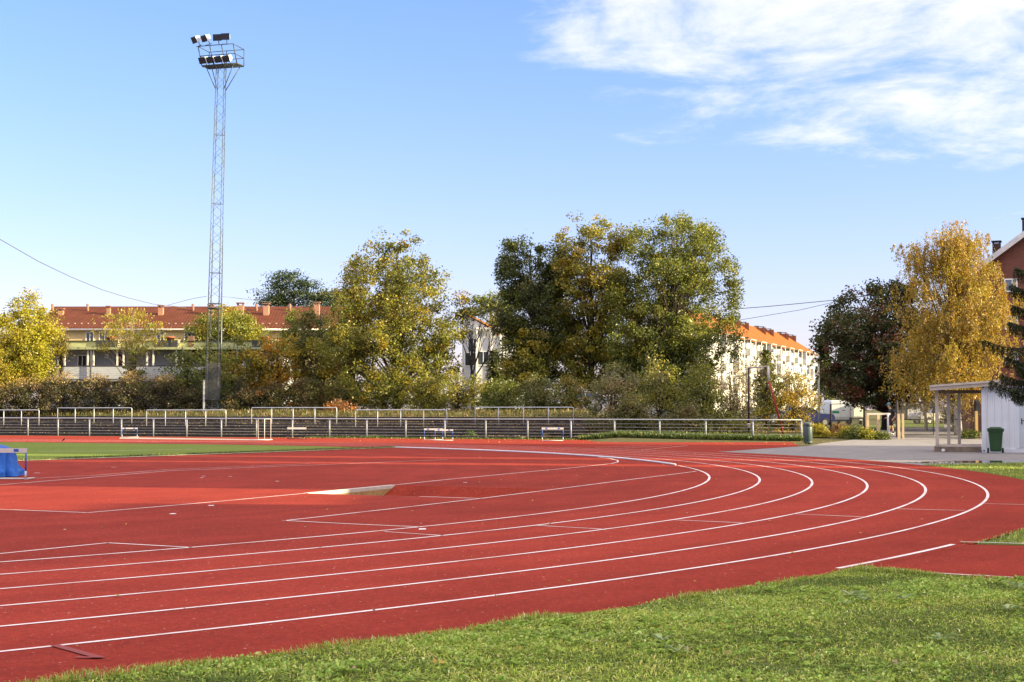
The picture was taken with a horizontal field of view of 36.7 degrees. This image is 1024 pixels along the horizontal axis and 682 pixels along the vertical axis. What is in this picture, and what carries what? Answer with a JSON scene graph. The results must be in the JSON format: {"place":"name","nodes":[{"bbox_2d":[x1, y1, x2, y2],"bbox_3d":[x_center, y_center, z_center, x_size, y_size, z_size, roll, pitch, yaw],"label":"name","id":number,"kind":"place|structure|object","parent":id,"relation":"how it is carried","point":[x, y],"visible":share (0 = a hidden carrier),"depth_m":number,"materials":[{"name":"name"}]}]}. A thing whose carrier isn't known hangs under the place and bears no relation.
{"place":"outdoors","nodes":[
{"label":"outdoors","id":0,"kind":"place"},
{"bbox_2d":[0,442,374,460],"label":"infield grass","id":1,"kind":"structure","parent":0,"point":[42,449],"depth_m":67.29,"materials":[{"name":"green plant"}]},
{"bbox_2d":[18,446,401,460],"bbox_3d":[-11.325,4.269,59.081,0.896,0.113,23.783,-2,-3,32],"label":"infield fringe","id":2,"kind":"object","parent":1,"relation":"on","point":[141,455],"visible":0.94,"depth_m":58.23,"materials":[{"name":"green plant"}]},
{"bbox_2d":[0,410,1020,681],"bbox_3d":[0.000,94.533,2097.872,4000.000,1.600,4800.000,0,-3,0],"label":"ground","id":3,"kind":"structure","parent":0,"point":[826,440],"depth_m":97.76,"materials":[{"name":"green plant"}]},
{"bbox_2d":[0,384,18,415],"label":"bush","id":4,"kind":"object","parent":3,"relation":"on","point":[2,392],"visible":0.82,"depth_m":113.11,"materials":[{"name":"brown plant"}]},
{"bbox_2d":[0,345,27,403],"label":"yellow tree","id":5,"kind":"object","parent":3,"relation":"on","point":[5,368],"visible":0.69,"depth_m":114.90,"materials":[{"name":"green plant"}]},
{"bbox_2d":[0,373,51,415],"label":"bush","id":6,"kind":"object","parent":3,"relation":"on","point":[20,402],"visible":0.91,"depth_m":113.37,"materials":[{"name":"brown plant"}]},
{"bbox_2d":[0,286,65,407],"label":"yellow tree","id":7,"kind":"object","parent":3,"relation":"on","point":[29,347],"visible":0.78,"depth_m":117.21,"materials":[{"name":"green plant"}]},
{"bbox_2d":[31,370,90,412],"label":"bush","id":8,"kind":"object","parent":3,"relation":"on","point":[58,394],"visible":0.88,"depth_m":113.64,"materials":[{"name":"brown plant"}]},
{"bbox_2d":[49,324,75,403],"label":"tree","id":9,"kind":"object","parent":3,"relation":"on","point":[63,345],"visible":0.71,"depth_m":120.96,"materials":[{"name":"green plant"}]},
{"bbox_2d":[70,369,126,412],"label":"bush","id":10,"kind":"object","parent":3,"relation":"on","point":[100,393],"visible":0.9,"depth_m":113.73,"materials":[{"name":"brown plant"}]},
{"bbox_2d":[84,307,179,405],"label":"wispy tree","id":11,"kind":"object","parent":3,"relation":"on","point":[138,339],"visible":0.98,"depth_m":118.90,"materials":[{"name":"yellow plant"}]},
{"bbox_2d":[104,369,160,411],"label":"bush","id":12,"kind":"object","parent":3,"relation":"on","point":[132,397],"visible":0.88,"depth_m":113.31,"materials":[{"name":"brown plant"}]},
{"bbox_2d":[119,351,150,388],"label":"young conifer","id":13,"kind":"object","parent":3,"relation":"on","point":[140,372],"visible":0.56,"depth_m":117.46,"materials":[{"name":"green plant"}]},
{"bbox_2d":[143,373,187,410],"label":"bush","id":14,"kind":"object","parent":3,"relation":"on","point":[165,388],"visible":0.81,"depth_m":113.37,"materials":[{"name":"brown plant"}]},
{"bbox_2d":[47,333,292,409],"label":"gallery house","id":15,"kind":"structure","parent":3,"relation":"on","point":[101,362],"depth_m":123.71,"materials":[{"name":"paint"}]},
{"bbox_2d":[150,345,221,407],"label":"leafy tree","id":16,"kind":"object","parent":3,"relation":"on","point":[184,376],"visible":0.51,"depth_m":116.35,"materials":[{"name":"green plant"}]},
{"bbox_2d":[165,381,214,411],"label":"bush","id":17,"kind":"object","parent":3,"relation":"on","point":[189,398],"visible":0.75,"depth_m":112.50,"materials":[{"name":"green plant"}]},
{"bbox_2d":[38,302,349,409],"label":"row house","id":18,"kind":"structure","parent":3,"relation":"on","point":[77,321],"depth_m":148.62,"materials":[{"name":"red tile"}]},
{"bbox_2d":[191,33,243,412],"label":"floodlight mast","id":19,"kind":"object","parent":3,"relation":"on","point":[207,381],"visible":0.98,"depth_m":112.29,"materials":[{"name":"metal"}]},
{"bbox_2d":[176,302,271,364],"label":"round tree","id":20,"kind":"object","parent":3,"relation":"on","point":[235,322],"visible":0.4,"depth_m":125.00,"materials":[{"name":"green plant"}]},
{"bbox_2d":[197,334,263,408],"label":"leafy tree","id":21,"kind":"object","parent":3,"relation":"on","point":[230,364],"visible":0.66,"depth_m":115.12,"materials":[{"name":"green plant"}]},
{"bbox_2d":[210,373,268,411],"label":"bush","id":22,"kind":"object","parent":3,"relation":"on","point":[246,399],"visible":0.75,"depth_m":112.22,"materials":[{"name":"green plant"}]},
{"bbox_2d":[242,377,301,411],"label":"bush","id":23,"kind":"object","parent":3,"relation":"on","point":[272,395],"visible":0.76,"depth_m":112.19,"materials":[{"name":"green plant"}]},
{"bbox_2d":[240,328,315,405],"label":"orange tree","id":24,"kind":"object","parent":3,"relation":"on","point":[286,375],"visible":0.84,"depth_m":115.47,"materials":[{"name":"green plant"}]},
{"bbox_2d":[246,268,331,305],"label":"pine tree","id":25,"kind":"object","parent":3,"relation":"on","point":[278,298],"visible":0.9,"depth_m":179.71,"materials":[{"name":"green plant"}]},
{"bbox_2d":[277,307,307,401],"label":"conifer","id":26,"kind":"object","parent":3,"relation":"on","point":[290,318],"visible":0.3,"depth_m":121.85,"materials":[{"name":"green plant"}]},
{"bbox_2d":[1,408,597,416],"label":"bank grass","id":27,"kind":"structure","parent":3,"relation":"on","point":[560,412],"depth_m":104.76,"materials":[{"name":"green plant"}]},
{"bbox_2d":[0,416,603,438],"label":"spectator terrace","id":28,"kind":"structure","parent":3,"relation":"on","point":[160,427],"depth_m":99.21,"materials":[{"name":"grey concrete"}]},
{"bbox_2d":[475,407,573,424],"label":"crush barrier","id":29,"kind":"object","parent":28,"relation":"on","point":[523,411],"visible":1,"depth_m":94.29,"materials":[{"name":"metal"}]},
{"bbox_2d":[276,376,329,411],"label":"bush","id":30,"kind":"object","parent":3,"relation":"on","point":[304,392],"visible":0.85,"depth_m":112.35,"materials":[{"name":"green plant"}]},
{"bbox_2d":[286,303,356,409],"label":"grey tree","id":31,"kind":"object","parent":3,"relation":"on","point":[307,322],"visible":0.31,"depth_m":117.08,"materials":[{"name":"green plant"}]},
{"bbox_2d":[299,286,351,305],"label":"pine tree","id":32,"kind":"object","parent":3,"relation":"on","point":[323,298],"visible":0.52,"depth_m":177.55,"materials":[{"name":"green plant"}]},
{"bbox_2d":[321,397,361,412],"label":"bush","id":33,"kind":"object","parent":3,"relation":"on","point":[339,403],"visible":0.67,"depth_m":106.61,"materials":[{"name":"orange plant"}]},
{"bbox_2d":[318,375,369,410],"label":"bush","id":34,"kind":"object","parent":3,"relation":"on","point":[344,396],"visible":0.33,"depth_m":111.75,"materials":[{"name":"green plant"}]},
{"bbox_2d":[304,257,394,406],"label":"yellow tree","id":35,"kind":"object","parent":3,"relation":"on","point":[335,361],"visible":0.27,"depth_m":114.75,"materials":[{"name":"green plant"}]},
{"bbox_2d":[356,377,411,411],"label":"bush","id":36,"kind":"object","parent":3,"relation":"on","point":[384,405],"visible":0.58,"depth_m":110.15,"materials":[{"name":"green plant"}]},
{"bbox_2d":[312,226,477,408],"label":"golden maple","id":37,"kind":"object","parent":3,"relation":"on","point":[391,328],"visible":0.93,"depth_m":111.78,"materials":[{"name":"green plant"}]},
{"bbox_2d":[0,417,801,439],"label":"track fence","id":38,"kind":"object","parent":3,"relation":"on","point":[405,426],"visible":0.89,"depth_m":90.87,"materials":[{"name":"metal"}]},
{"bbox_2d":[398,374,450,411],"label":"bush","id":39,"kind":"object","parent":3,"relation":"on","point":[426,396],"visible":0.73,"depth_m":108.80,"materials":[{"name":"green plant"}]},
{"bbox_2d":[425,367,488,411],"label":"bush","id":40,"kind":"object","parent":3,"relation":"on","point":[457,397],"visible":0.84,"depth_m":107.90,"materials":[{"name":"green plant"}]},
{"bbox_2d":[432,301,509,409],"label":"bare tree","id":41,"kind":"object","parent":3,"relation":"on","point":[472,369],"visible":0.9,"depth_m":115.59,"materials":[{"name":"grey plant"}]},
{"bbox_2d":[454,287,522,320],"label":"pine tree","id":42,"kind":"object","parent":3,"relation":"on","point":[483,301],"visible":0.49,"depth_m":171.59,"materials":[{"name":"green plant"}]},
{"bbox_2d":[462,311,523,408],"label":"white house","id":43,"kind":"structure","parent":3,"relation":"on","point":[479,362],"depth_m":141.96,"materials":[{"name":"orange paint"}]},
{"bbox_2d":[479,349,509,409],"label":"spruce tree","id":44,"kind":"object","parent":3,"relation":"on","point":[491,370],"visible":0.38,"depth_m":123.73,"materials":[{"name":"green plant"}]},
{"bbox_2d":[471,375,523,412],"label":"bush","id":45,"kind":"object","parent":3,"relation":"on","point":[499,395],"visible":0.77,"depth_m":106.22,"materials":[{"name":"green plant"}]},
{"bbox_2d":[494,325,557,400],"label":"yellow tree","id":46,"kind":"object","parent":3,"relation":"on","point":[506,365],"visible":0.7,"depth_m":114.16,"materials":[{"name":"green plant"}]},
{"bbox_2d":[483,228,582,388],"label":"lime tree","id":47,"kind":"object","parent":3,"relation":"on","point":[525,291],"visible":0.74,"depth_m":116.09,"materials":[{"name":"green plant"}]},
{"bbox_2d":[505,371,562,410],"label":"bush","id":48,"kind":"object","parent":3,"relation":"on","point":[540,399],"visible":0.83,"depth_m":104.89,"materials":[{"name":"green plant"}]},
{"bbox_2d":[306,430,802,440],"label":"fence weeds","id":49,"kind":"object","parent":3,"relation":"on","point":[697,435],"visible":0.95,"depth_m":85.40,"materials":[{"name":"green plant"}]},
{"bbox_2d":[548,375,594,412],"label":"bush","id":50,"kind":"object","parent":3,"relation":"on","point":[571,391],"visible":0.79,"depth_m":104.00,"materials":[{"name":"green plant"}]},
{"bbox_2d":[535,211,648,412],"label":"lime tree","id":51,"kind":"object","parent":3,"relation":"on","point":[589,353],"visible":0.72,"depth_m":114.46,"materials":[{"name":"green plant"}]},
{"bbox_2d":[580,359,654,432],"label":"bush","id":52,"kind":"object","parent":3,"relation":"on","point":[612,388],"visible":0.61,"depth_m":92.58,"materials":[{"name":"green plant"}]},
{"bbox_2d":[607,394,660,429],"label":"bush","id":53,"kind":"object","parent":3,"relation":"on","point":[630,408],"visible":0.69,"depth_m":89.98,"materials":[{"name":"green plant"}]},
{"bbox_2d":[631,350,685,431],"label":"bush","id":54,"kind":"object","parent":3,"relation":"on","point":[659,399],"visible":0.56,"depth_m":95.53,"materials":[{"name":"green plant"}]},
{"bbox_2d":[599,210,748,424],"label":"lime tree","id":55,"kind":"object","parent":3,"relation":"on","point":[673,328],"visible":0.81,"depth_m":112.03,"materials":[{"name":"green plant"}]},
{"bbox_2d":[655,401,709,432],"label":"bush","id":56,"kind":"object","parent":3,"relation":"on","point":[687,414],"visible":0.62,"depth_m":89.08,"materials":[{"name":"green plant"}]},
{"bbox_2d":[673,355,727,420],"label":"bush","id":57,"kind":"object","parent":3,"relation":"on","point":[701,388],"visible":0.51,"depth_m":93.61,"materials":[{"name":"green plant"}]},
{"bbox_2d":[621,308,817,413],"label":"apartment block","id":58,"kind":"structure","parent":3,"relation":"on","point":[790,351],"depth_m":270.85,"materials":[{"name":"white paint"}]},
{"bbox_2d":[693,405,751,433],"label":"bush","id":59,"kind":"object","parent":3,"relation":"on","point":[726,428],"visible":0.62,"depth_m":88.29,"materials":[{"name":"green plant"}]},
{"bbox_2d":[705,358,768,432],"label":"bush","id":60,"kind":"object","parent":3,"relation":"on","point":[732,401],"visible":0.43,"depth_m":94.65,"materials":[{"name":"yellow plant"}]},
{"bbox_2d":[743,348,787,412],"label":"spruce tree","id":61,"kind":"object","parent":3,"relation":"on","point":[759,379],"visible":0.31,"depth_m":115.80,"materials":[{"name":"green plant"}]},
{"bbox_2d":[747,366,783,433],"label":"pipe frame","id":62,"kind":"object","parent":3,"relation":"on","point":[771,390],"visible":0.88,"depth_m":88.91,"materials":[{"name":"metal"}]},
{"bbox_2d":[739,351,797,431],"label":"bush","id":63,"kind":"object","parent":3,"relation":"on","point":[765,390],"visible":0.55,"depth_m":96.46,"materials":[{"name":"green plant"}]},
{"bbox_2d":[761,365,825,431],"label":"bush","id":64,"kind":"object","parent":3,"relation":"on","point":[793,399],"visible":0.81,"depth_m":95.72,"materials":[{"name":"yellow plant"}]},
{"bbox_2d":[803,422,812,443],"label":"litter bin","id":65,"kind":"object","parent":3,"relation":"on","point":[807,432],"visible":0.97,"depth_m":76.90,"materials":[{"name":"metal"}]},
{"bbox_2d":[784,407,834,425],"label":"car","id":66,"kind":"object","parent":3,"relation":"on","point":[825,419],"visible":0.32,"depth_m":118.12,"materials":[{"name":"paint"}]},
{"bbox_2d":[812,423,833,437],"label":"bush","id":67,"kind":"object","parent":3,"relation":"on","point":[819,430],"visible":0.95,"depth_m":85.67,"materials":[{"name":"yellow plant"}]},
{"bbox_2d":[811,344,835,399],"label":"spruce tree","id":68,"kind":"object","parent":3,"relation":"on","point":[826,397],"visible":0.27,"depth_m":149.82,"materials":[{"name":"green plant"}]},
{"bbox_2d":[817,400,849,424],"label":"van","id":69,"kind":"object","parent":3,"relation":"on","point":[839,411],"visible":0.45,"depth_m":124.84,"materials":[{"name":"white paint"}]},
{"bbox_2d":[830,403,864,432],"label":"chain link fence","id":70,"kind":"object","parent":3,"relation":"on","point":[831,422],"visible":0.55,"depth_m":90.34,"materials":[{"name":"metal"}]},
{"bbox_2d":[844,424,864,438],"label":"bush","id":71,"kind":"object","parent":3,"relation":"on","point":[854,432],"visible":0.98,"depth_m":84.17,"materials":[{"name":"green plant"}]},
{"bbox_2d":[805,277,944,429],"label":"maple","id":72,"kind":"object","parent":3,"relation":"on","point":[864,384],"visible":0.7,"depth_m":101.89,"materials":[{"name":"green plant"}]},
{"bbox_2d":[894,362,943,430],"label":"birch","id":73,"kind":"object","parent":3,"relation":"on","point":[924,400],"visible":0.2,"depth_m":99.76,"materials":[{"name":"yellow plant"}]},
{"bbox_2d":[875,219,1023,433],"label":"birch","id":74,"kind":"object","parent":3,"relation":"on","point":[959,324],"visible":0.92,"depth_m":87.13,"materials":[{"name":"yellow plant"}]},
{"bbox_2d":[944,218,1023,431],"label":"brick building","id":75,"kind":"structure","parent":3,"relation":"on","point":[1009,256],"depth_m":96.14,"materials":[{"name":"brick"}]},
{"bbox_2d":[980,267,1023,406],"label":"spruce tree","id":76,"kind":"object","parent":3,"relation":"on","point":[1016,396],"visible":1,"depth_m":48.12,"materials":[{"name":"green plant"}]},
{"bbox_2d":[0,435,1023,681],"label":"running track","id":77,"kind":"structure","parent":0,"point":[32,521],"depth_m":21.09,"materials":[{"name":"red rubber"}]},
{"bbox_2d":[0,445,27,476],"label":"tarpaulin","id":78,"kind":"object","parent":77,"relation":"on","point":[10,466],"visible":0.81,"depth_m":38.77,"materials":[{"name":"plastic"}]},
{"bbox_2d":[0,448,34,479],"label":"hurdle","id":79,"kind":"object","parent":77,"relation":"on","point":[13,450],"visible":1,"depth_m":37.37,"materials":[{"name":"white metal"}]},
{"bbox_2d":[51,644,103,657],"bbox_3d":[-3.067,2.159,10.719,0.176,0.004,0.755,2,-3,-40],"label":"faded mark","id":80,"kind":"object","parent":77,"relation":"on","point":[88,654],"visible":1,"depth_m":10.74,"materials":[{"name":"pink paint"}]},
{"bbox_2d":[119,437,248,439],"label":"sand strip","id":81,"kind":"object","parent":77,"relation":"on","point":[179,438],"visible":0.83,"depth_m":90.66,"materials":[{"name":"beige sand"}]},
{"bbox_2d":[2,415,827,444],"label":"fallen leaves","id":82,"kind":"object","parent":77,"relation":"on","point":[407,429],"visible":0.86,"depth_m":95.31,"materials":[{"name":"brown plant"}]},
{"bbox_2d":[307,485,550,498],"bbox_3d":[-1.678,3.718,32.013,4.271,1.212,3.760,-1,-3,27],"label":"water jump","id":83,"kind":"object","parent":77,"relation":"in","point":[434,491],"visible":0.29,"depth_m":33.56,"materials":[{"name":"white paint"}]},
{"bbox_2d":[0,439,988,651],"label":"track markings","id":84,"kind":"object","parent":77,"relation":"on","point":[921,496],"visible":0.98,"depth_m":18.63,"materials":[{"name":"white paint"}]},
{"bbox_2d":[63,452,995,667],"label":"fallen leaves","id":85,"kind":"object","parent":77,"relation":"on","point":[519,647],"visible":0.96,"depth_m":11.19,"materials":[{"name":"brown plant"}]},
{"bbox_2d":[395,447,676,465],"bbox_3d":[0.780,4.252,58.084,2.111,0.058,24.138,1,-3,-25],"label":"kerb rail","id":86,"kind":"object","parent":77,"relation":"on","point":[546,453],"visible":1,"depth_m":59.02,"materials":[{"name":"white metal"}]},
{"bbox_2d":[0,0,1023,409],"label":"sky","id":87,"kind":"structure","parent":0,"point":[821,137],"materials":[{"name":"blue"}]},
{"bbox_2d":[48,570,1023,681],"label":"lawn","id":88,"kind":"structure","parent":0,"point":[774,651],"depth_m":10.78,"materials":[{"name":"plant"}]},
{"bbox_2d":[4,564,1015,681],"bbox_3d":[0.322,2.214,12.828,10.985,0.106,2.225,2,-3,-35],"label":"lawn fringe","id":89,"kind":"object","parent":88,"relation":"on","point":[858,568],"visible":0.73,"depth_m":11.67,"materials":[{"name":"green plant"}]},
{"bbox_2d":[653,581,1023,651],"bbox_3d":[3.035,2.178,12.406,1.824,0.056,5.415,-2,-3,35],"label":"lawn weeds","id":90,"kind":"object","parent":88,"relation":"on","point":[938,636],"visible":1,"depth_m":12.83,"materials":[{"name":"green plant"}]},
{"bbox_2d":[723,443,1023,464],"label":"asphalt apron","id":91,"kind":"object","parent":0,"point":[907,453],"visible":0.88,"depth_m":59.83,"materials":[{"name":"grey asphalt"}]},
{"bbox_2d":[911,461,1023,462],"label":"curb","id":92,"kind":"structure","parent":91,"relation":"on","point":[967,461],"depth_m":50.42,"materials":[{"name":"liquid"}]},
{"bbox_2d":[929,380,1023,451],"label":"porch","id":93,"kind":"object","parent":91,"relation":"on","point":[948,446],"visible":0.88,"depth_m":62.07,"materials":[{"name":"grey wood"}]},
{"bbox_2d":[987,427,1003,452],"bbox_3d":[18.972,3.884,60.510,0.632,1.018,0.707,-1,-3,14],"label":"wheelie bin","id":94,"kind":"object","parent":91,"relation":"on","point":[995,434],"visible":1,"depth_m":60.26,"materials":[{"name":"green plastic"}]},
{"bbox_2d":[981,386,1023,452],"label":"site container","id":95,"kind":"object","parent":91,"relation":"on","point":[1007,415],"visible":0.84,"depth_m":61.32,"materials":[{"name":"white metal"}]},
{"bbox_2d":[1019,402,1023,447],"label":"door","id":96,"kind":"structure","parent":95,"relation":"in","point":[1021,409],"depth_m":61.07,"materials":[{"name":"metal"}]},
{"bbox_2d":[827,440,981,442],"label":"asphalt path","id":97,"kind":"structure","parent":0,"point":[908,441],"depth_m":81.16,"materials":[{"name":"grey asphalt"}]},
{"bbox_2d":[890,435,981,438],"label":"asphalt path","id":98,"kind":"structure","parent":0,"point":[925,437],"depth_m":85.48,"materials":[{"name":"grey asphalt"}]},
{"bbox_2d":[866,413,903,438],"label":"wooden rail","id":99,"kind":"object","parent":98,"relation":"on","point":[888,414],"visible":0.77,"depth_m":84.72,"materials":[{"name":"brown wood"}]},
{"bbox_2d":[895,400,978,436],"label":"chain link gate","id":100,"kind":"structure","parent":98,"relation":"on","point":[951,419],"depth_m":85.88,"materials":[{"name":"metal"}]},
{"bbox_2d":[873,544,1023,578],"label":"runway","id":101,"kind":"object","parent":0,"point":[990,560],"visible":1,"depth_m":17.21,"materials":[{"name":"red rubber"}]},
{"bbox_2d":[925,461,1023,545],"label":"lawn","id":102,"kind":"structure","parent":0,"point":[998,539],"depth_m":41.76,"materials":[{"name":"plant"}]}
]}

